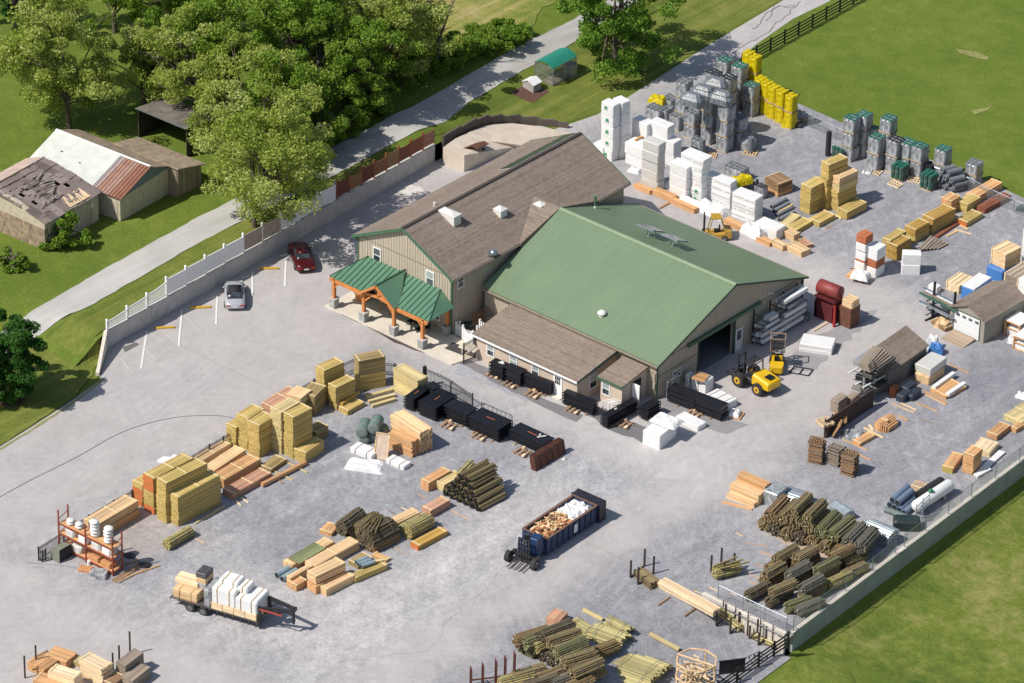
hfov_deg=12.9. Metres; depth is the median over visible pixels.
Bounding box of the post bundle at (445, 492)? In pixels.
[443,488,449,495]
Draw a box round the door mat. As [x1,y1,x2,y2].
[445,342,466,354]
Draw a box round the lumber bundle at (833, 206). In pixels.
[830,198,855,211]
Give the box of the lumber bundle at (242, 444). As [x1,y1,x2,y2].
[237,439,248,450]
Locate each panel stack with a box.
[404,385,428,410]
[418,388,456,420]
[424,381,441,394]
[442,398,477,427]
[467,402,512,441]
[489,358,509,381]
[504,363,526,387]
[509,422,554,450]
[523,372,553,396]
[562,389,597,415]
[600,397,638,427]
[639,398,660,420]
[667,383,727,420]
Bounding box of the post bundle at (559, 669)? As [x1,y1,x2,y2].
[534,665,567,677]
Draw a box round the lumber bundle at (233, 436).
[226,430,237,439]
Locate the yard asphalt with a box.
[145,0,1022,637]
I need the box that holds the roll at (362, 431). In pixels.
[356,418,370,437]
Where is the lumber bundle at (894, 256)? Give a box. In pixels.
[886,245,910,260]
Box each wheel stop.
[155,326,174,328]
[190,306,210,308]
[259,267,278,268]
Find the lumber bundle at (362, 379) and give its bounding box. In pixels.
[354,370,385,383]
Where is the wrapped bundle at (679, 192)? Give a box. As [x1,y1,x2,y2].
[669,184,690,198]
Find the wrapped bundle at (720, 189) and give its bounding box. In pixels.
[708,182,736,195]
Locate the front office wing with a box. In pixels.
[470,303,618,400]
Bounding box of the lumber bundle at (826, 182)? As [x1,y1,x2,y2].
[819,176,831,186]
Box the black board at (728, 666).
[719,658,745,673]
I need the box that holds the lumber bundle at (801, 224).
[788,217,812,231]
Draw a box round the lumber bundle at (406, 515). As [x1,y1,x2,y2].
[391,507,420,527]
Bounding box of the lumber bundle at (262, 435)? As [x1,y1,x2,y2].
[247,426,271,440]
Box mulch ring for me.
[0,396,24,406]
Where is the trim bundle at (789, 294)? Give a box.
[778,285,804,302]
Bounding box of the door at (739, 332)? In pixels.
[735,326,742,351]
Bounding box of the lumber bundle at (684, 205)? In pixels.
[670,197,697,213]
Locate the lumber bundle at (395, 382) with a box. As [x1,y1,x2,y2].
[393,379,411,391]
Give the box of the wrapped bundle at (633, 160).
[625,153,641,168]
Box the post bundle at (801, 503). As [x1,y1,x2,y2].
[787,491,813,516]
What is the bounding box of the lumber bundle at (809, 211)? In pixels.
[800,203,822,214]
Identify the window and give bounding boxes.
[373,246,380,261]
[426,269,433,285]
[457,277,463,289]
[486,343,494,357]
[509,353,517,364]
[531,364,538,375]
[589,372,597,389]
[601,381,609,396]
[672,367,681,379]
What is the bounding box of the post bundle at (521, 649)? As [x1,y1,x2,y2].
[514,643,523,652]
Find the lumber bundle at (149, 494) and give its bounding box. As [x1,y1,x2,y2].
[143,488,156,499]
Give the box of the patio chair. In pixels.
[425,321,430,332]
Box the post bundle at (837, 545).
[831,540,841,550]
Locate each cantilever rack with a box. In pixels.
[853,361,892,403]
[924,281,956,325]
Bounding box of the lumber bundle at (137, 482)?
[132,475,142,489]
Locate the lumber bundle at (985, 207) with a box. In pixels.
[977,192,1010,213]
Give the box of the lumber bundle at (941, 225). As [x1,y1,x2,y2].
[929,216,954,233]
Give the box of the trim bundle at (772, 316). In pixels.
[767,312,778,321]
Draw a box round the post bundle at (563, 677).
[551,672,571,682]
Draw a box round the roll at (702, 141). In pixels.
[699,138,705,152]
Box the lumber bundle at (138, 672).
[121,662,150,682]
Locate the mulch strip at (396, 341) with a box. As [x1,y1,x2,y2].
[341,314,423,352]
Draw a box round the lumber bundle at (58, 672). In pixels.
[48,663,82,682]
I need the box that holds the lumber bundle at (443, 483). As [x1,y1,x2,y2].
[435,470,457,491]
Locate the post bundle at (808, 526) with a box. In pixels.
[801,507,830,534]
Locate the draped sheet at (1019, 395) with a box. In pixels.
[1015,391,1023,399]
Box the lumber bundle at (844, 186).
[831,177,857,191]
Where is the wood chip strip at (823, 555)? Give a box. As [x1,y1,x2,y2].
[756,524,827,558]
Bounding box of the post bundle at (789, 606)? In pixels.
[783,593,813,613]
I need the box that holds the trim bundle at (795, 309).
[783,301,806,317]
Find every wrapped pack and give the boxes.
[65,528,77,537]
[72,542,84,553]
[78,534,90,543]
[91,541,101,550]
[102,546,116,556]
[212,580,239,607]
[219,571,244,587]
[236,586,268,613]
[238,579,254,593]
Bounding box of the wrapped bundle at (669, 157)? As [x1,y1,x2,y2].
[665,151,681,164]
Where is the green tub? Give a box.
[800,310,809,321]
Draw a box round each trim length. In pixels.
[919,292,957,311]
[919,300,953,318]
[923,287,952,302]
[923,290,957,309]
[925,290,952,303]
[926,301,949,314]
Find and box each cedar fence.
[336,177,348,199]
[348,170,361,191]
[360,163,373,185]
[373,156,385,177]
[385,149,398,170]
[397,142,410,163]
[409,135,422,157]
[422,129,434,149]
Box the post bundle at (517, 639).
[512,624,547,647]
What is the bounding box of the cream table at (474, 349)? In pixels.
[458,342,478,358]
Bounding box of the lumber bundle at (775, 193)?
[768,187,791,196]
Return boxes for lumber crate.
[946,271,973,293]
[990,240,1021,269]
[1004,261,1023,286]
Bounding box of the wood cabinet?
[355,293,366,301]
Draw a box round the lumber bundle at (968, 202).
[958,193,980,212]
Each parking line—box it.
[140,331,147,367]
[162,330,177,344]
[178,310,182,345]
[184,315,201,332]
[215,296,217,323]
[251,271,252,295]
[284,261,286,285]
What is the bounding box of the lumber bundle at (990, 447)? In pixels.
[974,437,998,457]
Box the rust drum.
[889,384,898,396]
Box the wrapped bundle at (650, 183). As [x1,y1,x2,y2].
[641,177,664,188]
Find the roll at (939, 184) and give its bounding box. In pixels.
[937,181,945,187]
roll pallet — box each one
[645,102,666,119]
[663,93,675,109]
[663,104,674,120]
[669,112,682,131]
[674,77,692,96]
[674,97,688,114]
[675,111,684,129]
[683,108,699,127]
[683,124,698,139]
[689,107,701,121]
[691,135,705,152]
[700,111,717,129]
[700,126,715,145]
[701,101,717,114]
[705,68,722,79]
[715,119,734,138]
[715,134,733,153]
[717,55,734,74]
[717,103,735,122]
[720,72,737,92]
[724,161,748,176]
[731,61,748,82]
[731,91,736,104]
[733,130,747,147]
[734,112,748,133]
[736,96,742,110]
[737,79,747,96]
[741,80,760,102]
[742,49,754,63]
[742,99,759,117]
[748,72,761,81]
[749,53,761,74]
[754,74,766,91]
[754,182,767,198]
[759,99,766,115]
[760,79,773,99]
[765,102,774,120]
[766,83,780,104]
[773,106,783,124]
[774,87,788,108]
[783,92,797,113]
[784,111,796,129]
[832,145,843,156]
[840,131,859,148]
[842,113,860,134]
[842,144,859,162]
[856,109,873,131]
[859,127,872,145]
[859,144,867,158]
[866,153,884,171]
[867,132,885,156]
[872,124,878,132]
[878,113,897,134]
[879,131,896,147]
[884,155,899,172]
[885,134,903,158]
[890,160,908,182]
[899,158,909,171]
[900,137,916,160]
[908,160,927,178]
[909,141,928,163]
[918,168,937,191]
[924,160,933,169]
[933,144,952,166]
[933,163,950,180]
[964,157,983,176]
[965,173,982,188]
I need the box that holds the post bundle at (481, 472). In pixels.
[464,462,497,482]
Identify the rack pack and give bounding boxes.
[852,377,877,392]
[853,349,868,367]
[855,370,867,381]
[862,362,891,379]
[863,378,887,394]
[874,355,895,371]
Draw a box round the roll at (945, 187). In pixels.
[942,184,951,190]
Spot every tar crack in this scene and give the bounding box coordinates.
[731,1,800,54]
[753,5,794,28]
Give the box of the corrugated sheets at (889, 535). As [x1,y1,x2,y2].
[866,519,899,547]
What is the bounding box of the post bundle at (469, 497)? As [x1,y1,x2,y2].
[465,493,473,500]
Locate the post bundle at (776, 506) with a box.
[763,494,790,523]
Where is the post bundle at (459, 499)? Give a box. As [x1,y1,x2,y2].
[456,495,463,502]
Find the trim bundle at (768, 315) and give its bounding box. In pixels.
[763,311,774,320]
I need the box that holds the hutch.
[523,76,541,92]
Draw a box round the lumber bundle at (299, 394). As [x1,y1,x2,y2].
[286,385,310,403]
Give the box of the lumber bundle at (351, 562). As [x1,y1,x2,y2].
[348,551,372,568]
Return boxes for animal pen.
[534,48,576,85]
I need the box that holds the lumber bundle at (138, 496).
[133,491,143,501]
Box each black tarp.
[123,552,135,558]
[137,562,151,568]
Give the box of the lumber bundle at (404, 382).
[393,374,427,389]
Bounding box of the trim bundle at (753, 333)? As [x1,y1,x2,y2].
[751,316,780,335]
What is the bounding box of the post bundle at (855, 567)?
[840,561,869,577]
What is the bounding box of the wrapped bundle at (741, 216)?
[731,210,761,222]
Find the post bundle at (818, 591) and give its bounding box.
[797,584,826,597]
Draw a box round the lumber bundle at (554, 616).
[546,608,567,624]
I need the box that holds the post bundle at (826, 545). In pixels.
[818,537,841,554]
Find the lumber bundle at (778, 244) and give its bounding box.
[770,237,788,251]
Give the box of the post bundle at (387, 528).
[358,516,399,548]
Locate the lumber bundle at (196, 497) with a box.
[169,482,220,510]
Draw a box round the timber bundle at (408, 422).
[390,409,432,439]
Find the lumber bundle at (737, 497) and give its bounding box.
[726,491,756,507]
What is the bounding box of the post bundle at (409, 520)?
[398,512,425,532]
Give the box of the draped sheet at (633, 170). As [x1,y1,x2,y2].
[627,166,640,174]
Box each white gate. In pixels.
[602,398,614,410]
[605,399,617,410]
[608,400,620,409]
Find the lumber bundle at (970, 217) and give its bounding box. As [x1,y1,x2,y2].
[956,209,982,226]
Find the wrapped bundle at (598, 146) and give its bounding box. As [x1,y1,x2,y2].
[594,140,603,154]
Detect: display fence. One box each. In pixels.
[455,321,473,336]
[462,325,473,344]
[472,306,485,328]
[485,307,496,322]
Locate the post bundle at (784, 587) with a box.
[768,577,798,596]
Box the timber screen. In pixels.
[824,387,873,437]
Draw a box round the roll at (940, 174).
[938,171,946,177]
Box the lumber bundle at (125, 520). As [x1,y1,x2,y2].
[100,509,138,533]
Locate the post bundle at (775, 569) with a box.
[759,560,787,580]
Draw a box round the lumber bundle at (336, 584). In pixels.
[319,571,354,595]
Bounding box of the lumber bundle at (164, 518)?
[157,511,169,523]
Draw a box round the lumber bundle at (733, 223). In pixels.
[723,216,745,230]
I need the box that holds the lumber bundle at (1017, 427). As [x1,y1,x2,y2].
[1010,422,1023,432]
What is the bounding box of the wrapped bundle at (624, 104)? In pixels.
[613,95,629,113]
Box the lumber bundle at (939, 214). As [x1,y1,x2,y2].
[922,203,955,226]
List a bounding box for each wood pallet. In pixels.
[692,372,709,381]
[707,152,717,157]
[728,412,744,420]
[743,149,758,156]
[797,117,810,123]
[808,435,824,444]
[808,455,825,461]
[809,437,825,446]
[809,442,825,449]
[815,420,833,427]
[816,416,834,425]
[826,442,845,452]
[826,447,845,455]
[828,444,846,453]
[832,419,841,435]
[833,412,847,420]
[839,467,857,473]
[840,450,858,459]
[840,462,858,468]
[840,469,858,476]
[841,455,858,463]
[841,455,859,461]
[841,460,859,466]
[841,464,859,470]
[842,448,859,458]
[872,170,882,175]
[887,180,903,187]
[907,176,919,183]
[911,480,926,492]
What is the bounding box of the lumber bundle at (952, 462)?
[942,451,962,473]
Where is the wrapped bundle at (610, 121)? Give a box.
[601,113,619,127]
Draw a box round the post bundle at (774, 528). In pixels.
[768,521,784,535]
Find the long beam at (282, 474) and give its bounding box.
[261,460,306,486]
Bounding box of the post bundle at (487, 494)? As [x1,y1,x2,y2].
[472,484,504,503]
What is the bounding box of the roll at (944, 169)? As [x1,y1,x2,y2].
[940,164,955,172]
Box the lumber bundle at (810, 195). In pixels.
[800,187,822,198]
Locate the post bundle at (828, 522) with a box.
[814,509,842,538]
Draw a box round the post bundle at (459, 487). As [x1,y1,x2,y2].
[457,483,464,490]
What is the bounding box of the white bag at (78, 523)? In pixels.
[75,521,82,526]
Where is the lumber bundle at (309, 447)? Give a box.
[294,436,323,457]
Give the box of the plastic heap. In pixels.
[556,499,591,519]
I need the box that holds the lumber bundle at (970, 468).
[962,459,980,474]
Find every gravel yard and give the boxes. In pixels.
[32,414,530,662]
[320,368,641,517]
[456,575,777,682]
[620,79,1023,286]
[632,480,876,634]
[762,267,1023,563]
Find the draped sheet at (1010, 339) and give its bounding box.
[1007,334,1015,343]
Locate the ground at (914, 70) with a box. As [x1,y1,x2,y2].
[0,0,1023,682]
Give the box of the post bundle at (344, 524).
[335,506,365,534]
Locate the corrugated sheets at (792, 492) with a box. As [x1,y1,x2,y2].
[785,486,812,500]
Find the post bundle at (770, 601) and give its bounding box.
[763,591,794,608]
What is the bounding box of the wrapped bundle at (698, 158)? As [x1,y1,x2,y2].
[681,147,711,167]
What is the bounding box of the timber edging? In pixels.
[442,113,568,147]
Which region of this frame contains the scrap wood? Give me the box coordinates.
[529,509,572,537]
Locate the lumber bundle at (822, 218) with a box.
[809,210,835,227]
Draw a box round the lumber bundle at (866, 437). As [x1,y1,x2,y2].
[853,431,875,445]
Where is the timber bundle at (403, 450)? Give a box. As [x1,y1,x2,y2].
[389,441,418,457]
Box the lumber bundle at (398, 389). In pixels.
[391,384,409,395]
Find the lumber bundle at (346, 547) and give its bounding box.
[305,536,358,567]
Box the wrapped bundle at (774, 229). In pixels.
[755,217,785,238]
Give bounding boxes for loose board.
[112,564,140,582]
[117,568,145,582]
[126,565,159,576]
[195,505,224,523]
[340,390,359,405]
[374,558,385,561]
[582,608,603,620]
[648,632,679,650]
[722,501,752,510]
[777,204,793,211]
[813,322,827,330]
[842,439,867,450]
[864,427,883,437]
[891,403,914,412]
[916,403,937,411]
[918,235,931,249]
[921,237,935,249]
[924,391,947,403]
[925,238,938,249]
[925,394,946,404]
[929,240,941,249]
[933,241,944,248]
[934,222,958,237]
[949,364,968,373]
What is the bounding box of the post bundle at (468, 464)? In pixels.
[455,459,474,474]
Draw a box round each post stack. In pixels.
[573,617,593,639]
[586,622,632,652]
[603,614,634,633]
[613,651,672,682]
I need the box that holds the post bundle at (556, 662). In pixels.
[552,660,560,665]
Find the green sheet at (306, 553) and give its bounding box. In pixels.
[288,542,324,563]
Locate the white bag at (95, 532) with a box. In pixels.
[90,530,99,533]
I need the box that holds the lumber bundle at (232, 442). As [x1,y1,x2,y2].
[229,438,237,446]
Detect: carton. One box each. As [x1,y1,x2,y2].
[78,565,93,572]
[89,552,104,562]
[101,557,116,568]
[196,565,212,578]
[196,573,212,583]
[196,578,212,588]
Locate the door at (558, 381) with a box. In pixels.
[553,374,562,396]
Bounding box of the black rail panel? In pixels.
[459,321,477,333]
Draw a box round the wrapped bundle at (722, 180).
[708,171,736,189]
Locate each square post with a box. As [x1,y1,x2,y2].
[364,388,393,398]
[368,393,395,403]
[371,397,395,407]
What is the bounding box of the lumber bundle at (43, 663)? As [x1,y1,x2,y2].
[27,652,58,673]
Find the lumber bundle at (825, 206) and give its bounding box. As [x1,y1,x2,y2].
[822,201,829,209]
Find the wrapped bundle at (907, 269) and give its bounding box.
[900,260,920,274]
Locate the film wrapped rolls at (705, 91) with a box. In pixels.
[691,83,713,101]
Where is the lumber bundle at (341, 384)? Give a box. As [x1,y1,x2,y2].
[328,374,354,394]
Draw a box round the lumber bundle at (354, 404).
[338,397,364,415]
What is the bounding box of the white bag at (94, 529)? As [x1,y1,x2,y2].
[90,526,99,530]
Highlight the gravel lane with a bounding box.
[0,0,632,352]
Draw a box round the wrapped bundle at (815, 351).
[799,345,834,355]
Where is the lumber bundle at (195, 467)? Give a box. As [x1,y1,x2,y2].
[156,458,207,490]
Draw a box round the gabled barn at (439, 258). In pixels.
[325,132,630,365]
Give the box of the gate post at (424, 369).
[423,365,426,374]
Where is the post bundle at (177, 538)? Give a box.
[162,525,194,549]
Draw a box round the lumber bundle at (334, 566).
[307,557,345,583]
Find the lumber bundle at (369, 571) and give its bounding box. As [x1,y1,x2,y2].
[352,561,387,582]
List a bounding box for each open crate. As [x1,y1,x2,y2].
[1003,311,1023,335]
[1012,328,1023,352]
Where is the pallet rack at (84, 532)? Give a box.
[57,504,122,575]
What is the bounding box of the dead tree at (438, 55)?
[436,0,454,66]
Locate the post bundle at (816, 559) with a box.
[790,553,821,566]
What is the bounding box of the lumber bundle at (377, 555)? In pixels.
[371,551,390,562]
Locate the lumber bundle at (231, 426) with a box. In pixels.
[226,417,237,433]
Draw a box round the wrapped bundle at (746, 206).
[732,198,762,211]
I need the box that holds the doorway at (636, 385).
[632,377,640,404]
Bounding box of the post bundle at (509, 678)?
[497,670,535,682]
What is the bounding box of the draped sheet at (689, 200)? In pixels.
[679,196,700,204]
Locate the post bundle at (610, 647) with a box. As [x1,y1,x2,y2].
[594,638,620,657]
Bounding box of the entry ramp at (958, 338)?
[941,329,974,348]
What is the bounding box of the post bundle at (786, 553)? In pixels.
[771,543,799,562]
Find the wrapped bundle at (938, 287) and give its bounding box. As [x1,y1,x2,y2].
[928,282,940,292]
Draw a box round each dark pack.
[896,388,912,402]
[900,380,916,390]
[908,387,921,401]
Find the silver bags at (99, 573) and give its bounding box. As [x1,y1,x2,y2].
[89,568,108,579]
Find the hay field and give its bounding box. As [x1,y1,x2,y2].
[415,0,554,34]
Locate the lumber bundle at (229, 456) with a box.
[207,445,245,471]
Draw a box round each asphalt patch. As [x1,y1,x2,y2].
[123,342,138,350]
[460,360,582,421]
[582,405,646,442]
[658,397,747,433]
[790,310,875,371]
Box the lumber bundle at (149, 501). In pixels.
[143,495,156,506]
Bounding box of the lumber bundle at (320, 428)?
[312,420,327,437]
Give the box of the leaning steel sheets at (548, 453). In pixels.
[529,437,565,471]
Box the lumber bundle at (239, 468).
[216,453,260,487]
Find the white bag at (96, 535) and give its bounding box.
[90,532,100,536]
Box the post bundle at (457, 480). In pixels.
[454,476,462,483]
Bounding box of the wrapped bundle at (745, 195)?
[732,187,762,205]
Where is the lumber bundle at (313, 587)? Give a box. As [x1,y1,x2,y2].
[307,571,345,593]
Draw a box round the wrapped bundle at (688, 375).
[685,372,692,387]
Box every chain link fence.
[717,584,787,631]
[793,539,896,630]
[797,109,1023,214]
[904,445,1023,546]
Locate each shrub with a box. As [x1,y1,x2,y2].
[0,245,31,272]
[38,210,91,250]
[289,108,337,160]
[311,99,376,139]
[336,74,399,117]
[389,49,429,86]
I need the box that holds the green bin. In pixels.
[464,321,472,332]
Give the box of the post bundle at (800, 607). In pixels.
[794,596,826,616]
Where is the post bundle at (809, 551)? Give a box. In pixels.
[790,543,820,564]
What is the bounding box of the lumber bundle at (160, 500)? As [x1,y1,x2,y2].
[156,494,169,506]
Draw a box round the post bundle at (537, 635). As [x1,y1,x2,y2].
[533,631,541,642]
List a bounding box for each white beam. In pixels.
[932,371,955,388]
[946,381,965,396]
[973,450,1000,475]
[975,467,990,477]
[978,451,1004,471]
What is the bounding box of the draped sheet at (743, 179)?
[732,173,753,186]
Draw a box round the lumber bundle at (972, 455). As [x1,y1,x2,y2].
[963,444,982,464]
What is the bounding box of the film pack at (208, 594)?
[204,577,219,606]
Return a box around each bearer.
[273,470,292,480]
[286,461,307,472]
[658,596,670,605]
[684,608,696,616]
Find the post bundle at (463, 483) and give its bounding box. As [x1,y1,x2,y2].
[461,479,468,486]
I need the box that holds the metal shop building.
[481,196,808,398]
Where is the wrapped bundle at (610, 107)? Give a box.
[601,98,619,116]
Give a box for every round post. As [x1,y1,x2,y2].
[359,512,375,528]
[363,513,377,529]
[367,513,379,530]
[370,514,381,532]
[374,514,383,533]
[713,556,736,566]
[716,558,742,567]
[720,561,749,568]
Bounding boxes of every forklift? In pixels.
[504,532,544,571]
[702,212,732,240]
[726,351,780,395]
[769,332,785,373]
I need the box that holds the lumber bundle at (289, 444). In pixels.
[283,433,311,450]
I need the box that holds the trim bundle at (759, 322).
[754,319,764,326]
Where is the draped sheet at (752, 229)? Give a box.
[740,220,767,239]
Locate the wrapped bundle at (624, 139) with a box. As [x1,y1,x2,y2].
[620,134,629,147]
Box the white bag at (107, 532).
[103,530,112,534]
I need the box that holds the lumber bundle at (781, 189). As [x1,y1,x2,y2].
[765,181,792,192]
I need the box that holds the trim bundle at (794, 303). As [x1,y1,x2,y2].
[786,297,802,309]
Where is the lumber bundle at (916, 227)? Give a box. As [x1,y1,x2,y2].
[905,217,929,235]
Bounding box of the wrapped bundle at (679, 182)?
[669,172,690,190]
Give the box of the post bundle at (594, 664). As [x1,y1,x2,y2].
[567,654,604,679]
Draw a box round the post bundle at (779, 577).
[758,571,784,583]
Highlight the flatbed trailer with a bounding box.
[170,594,296,628]
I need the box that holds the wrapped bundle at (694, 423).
[676,411,705,431]
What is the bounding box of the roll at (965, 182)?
[952,179,968,187]
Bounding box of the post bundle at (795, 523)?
[789,502,812,529]
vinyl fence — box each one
[106,308,127,329]
[125,296,147,318]
[145,281,166,306]
[165,269,185,296]
[184,258,205,284]
[204,247,224,272]
[223,237,243,261]
[241,226,261,252]
[261,215,280,241]
[279,208,299,231]
[299,195,317,220]
[316,184,335,210]
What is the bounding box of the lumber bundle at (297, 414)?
[283,403,311,425]
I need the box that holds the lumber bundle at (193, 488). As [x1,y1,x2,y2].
[169,470,219,503]
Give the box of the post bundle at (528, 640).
[522,630,538,650]
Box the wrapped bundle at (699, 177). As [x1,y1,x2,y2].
[690,170,710,182]
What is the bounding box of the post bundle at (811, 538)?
[804,532,823,545]
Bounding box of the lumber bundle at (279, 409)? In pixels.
[270,397,299,420]
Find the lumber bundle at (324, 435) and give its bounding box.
[318,431,327,438]
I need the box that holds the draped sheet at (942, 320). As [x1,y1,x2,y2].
[934,315,949,328]
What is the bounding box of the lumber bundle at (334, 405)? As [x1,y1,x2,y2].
[329,397,346,409]
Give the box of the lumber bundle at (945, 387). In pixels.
[930,378,966,399]
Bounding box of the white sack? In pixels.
[157,454,176,462]
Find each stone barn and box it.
[0,156,102,248]
[30,129,168,220]
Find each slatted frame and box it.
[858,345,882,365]
[858,349,884,367]
[859,351,887,368]
[860,353,889,370]
[861,356,891,372]
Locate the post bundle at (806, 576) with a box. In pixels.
[783,570,812,583]
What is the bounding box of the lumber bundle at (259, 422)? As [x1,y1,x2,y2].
[247,411,271,432]
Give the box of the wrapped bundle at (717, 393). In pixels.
[706,388,736,410]
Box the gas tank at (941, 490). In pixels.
[911,479,953,513]
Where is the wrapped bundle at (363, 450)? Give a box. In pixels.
[350,442,375,458]
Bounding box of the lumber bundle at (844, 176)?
[831,166,857,184]
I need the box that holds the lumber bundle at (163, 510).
[157,503,169,514]
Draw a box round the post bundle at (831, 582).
[825,571,853,590]
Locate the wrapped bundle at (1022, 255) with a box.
[1021,229,1023,261]
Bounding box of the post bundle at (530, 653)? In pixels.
[524,649,537,658]
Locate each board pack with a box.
[173,583,202,602]
[175,571,197,587]
[211,601,222,610]
[223,605,233,613]
[234,608,245,617]
[245,603,267,620]
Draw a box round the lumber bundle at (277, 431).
[272,425,283,437]
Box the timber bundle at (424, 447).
[391,429,432,452]
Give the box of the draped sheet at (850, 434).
[842,428,863,439]
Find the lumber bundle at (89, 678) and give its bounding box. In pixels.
[82,673,103,682]
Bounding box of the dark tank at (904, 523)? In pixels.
[893,515,920,531]
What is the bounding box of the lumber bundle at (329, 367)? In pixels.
[315,357,343,377]
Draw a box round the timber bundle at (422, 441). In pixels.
[390,422,432,446]
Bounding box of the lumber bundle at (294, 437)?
[284,424,312,441]
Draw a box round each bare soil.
[957,49,988,59]
[971,105,991,113]
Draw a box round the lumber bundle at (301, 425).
[284,416,312,433]
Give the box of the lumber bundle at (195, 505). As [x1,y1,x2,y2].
[170,490,220,518]
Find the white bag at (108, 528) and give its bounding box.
[104,525,113,531]
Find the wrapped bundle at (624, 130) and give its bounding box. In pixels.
[620,123,628,136]
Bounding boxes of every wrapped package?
[830,393,847,411]
[847,268,861,282]
[847,391,859,404]
[854,260,865,270]
[855,249,866,260]
[856,229,872,244]
[856,241,872,251]
[866,241,885,260]
[866,256,884,268]
[866,264,883,277]
[914,366,944,385]
[915,352,946,375]
[961,279,991,297]
[962,273,990,289]
[986,263,1015,280]
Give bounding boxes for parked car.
[223,281,245,308]
[287,241,314,271]
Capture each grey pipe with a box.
[274,565,291,577]
[280,567,297,581]
[355,555,368,563]
[357,557,371,565]
[360,560,375,567]
[770,197,787,208]
[772,201,789,212]
[775,206,792,216]
[778,210,795,221]
[884,506,907,515]
[889,483,910,502]
[894,488,913,505]
[896,495,915,511]
[901,501,912,513]
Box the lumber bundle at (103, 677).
[80,665,113,681]
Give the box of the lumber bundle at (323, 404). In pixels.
[312,399,326,415]
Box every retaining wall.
[96,143,434,375]
[701,592,786,653]
[789,455,1023,651]
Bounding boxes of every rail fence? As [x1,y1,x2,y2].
[717,631,789,682]
[741,0,857,61]
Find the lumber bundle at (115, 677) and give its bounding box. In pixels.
[104,672,122,682]
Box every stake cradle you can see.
[629,549,654,584]
[710,547,735,578]
[715,604,740,633]
[748,619,766,645]
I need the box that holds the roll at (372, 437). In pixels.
[368,433,375,442]
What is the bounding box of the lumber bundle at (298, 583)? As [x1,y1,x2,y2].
[286,575,306,591]
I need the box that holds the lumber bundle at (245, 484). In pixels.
[223,467,271,499]
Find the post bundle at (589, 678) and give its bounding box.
[565,674,595,682]
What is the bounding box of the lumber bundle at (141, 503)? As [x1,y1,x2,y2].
[133,497,143,506]
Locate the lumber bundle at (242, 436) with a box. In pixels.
[237,431,248,442]
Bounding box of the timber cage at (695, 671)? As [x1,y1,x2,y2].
[675,648,716,682]
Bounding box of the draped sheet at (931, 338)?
[927,334,938,348]
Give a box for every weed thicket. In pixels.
[426,52,464,76]
[432,41,469,64]
[436,30,468,45]
[444,26,492,52]
[449,34,491,59]
[463,22,496,36]
[464,32,497,57]
[481,26,514,50]
[482,17,509,37]
[486,24,526,45]
[494,17,531,38]
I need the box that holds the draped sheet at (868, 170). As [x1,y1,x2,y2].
[861,167,873,174]
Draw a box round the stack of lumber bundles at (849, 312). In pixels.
[838,294,859,328]
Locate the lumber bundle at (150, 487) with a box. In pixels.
[143,481,156,492]
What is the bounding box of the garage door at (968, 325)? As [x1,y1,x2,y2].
[953,311,979,340]
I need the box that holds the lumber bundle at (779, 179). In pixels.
[765,171,792,187]
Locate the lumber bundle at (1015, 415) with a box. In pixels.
[1003,402,1023,423]
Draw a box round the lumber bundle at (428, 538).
[410,526,447,550]
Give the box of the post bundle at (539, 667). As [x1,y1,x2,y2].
[511,662,547,678]
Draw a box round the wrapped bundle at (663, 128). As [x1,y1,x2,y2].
[650,117,674,139]
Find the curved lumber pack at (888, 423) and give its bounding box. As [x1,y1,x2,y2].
[874,414,897,432]
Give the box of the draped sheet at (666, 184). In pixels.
[664,180,668,188]
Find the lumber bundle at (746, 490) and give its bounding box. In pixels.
[729,479,762,505]
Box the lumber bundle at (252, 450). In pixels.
[248,443,271,457]
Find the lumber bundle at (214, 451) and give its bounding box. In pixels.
[193,439,230,462]
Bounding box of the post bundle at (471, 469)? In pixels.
[458,458,489,479]
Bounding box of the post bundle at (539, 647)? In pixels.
[531,641,546,653]
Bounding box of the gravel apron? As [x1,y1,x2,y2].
[453,363,528,400]
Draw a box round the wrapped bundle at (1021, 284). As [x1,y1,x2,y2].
[1018,276,1023,293]
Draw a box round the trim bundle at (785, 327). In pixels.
[760,315,803,343]
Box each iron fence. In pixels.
[38,359,397,558]
[38,548,46,561]
[463,338,476,363]
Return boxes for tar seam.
[0,415,231,496]
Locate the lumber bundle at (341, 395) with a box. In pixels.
[328,386,354,402]
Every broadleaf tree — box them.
[0,0,36,29]
[0,0,119,128]
[0,307,49,404]
[78,0,146,32]
[90,18,177,104]
[117,0,213,44]
[119,0,241,104]
[171,0,280,106]
[183,29,320,153]
[187,81,333,227]
[209,0,308,42]
[233,49,349,164]
[248,0,345,51]
[261,2,367,109]
[303,14,424,106]
[322,0,358,25]
[329,0,427,54]
[356,0,465,83]
[555,0,686,82]
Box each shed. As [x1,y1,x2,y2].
[113,137,205,197]
[135,96,216,156]
[877,326,928,391]
[948,280,1023,342]
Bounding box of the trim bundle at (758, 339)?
[756,315,799,342]
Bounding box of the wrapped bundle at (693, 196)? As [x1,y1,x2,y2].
[690,194,707,200]
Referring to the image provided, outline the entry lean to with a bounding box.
[597,355,648,404]
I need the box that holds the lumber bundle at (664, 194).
[652,187,677,200]
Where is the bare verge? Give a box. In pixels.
[0,377,104,449]
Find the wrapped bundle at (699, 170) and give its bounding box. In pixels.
[680,159,710,174]
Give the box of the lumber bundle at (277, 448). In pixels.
[272,443,283,454]
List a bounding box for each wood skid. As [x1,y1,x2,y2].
[439,419,458,430]
[470,432,487,441]
[485,372,498,379]
[501,381,516,388]
[512,446,531,457]
[523,388,542,399]
[564,406,580,414]
[614,418,633,428]
[688,409,702,417]
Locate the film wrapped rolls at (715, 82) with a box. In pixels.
[703,76,728,90]
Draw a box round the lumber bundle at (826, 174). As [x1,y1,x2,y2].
[821,165,847,179]

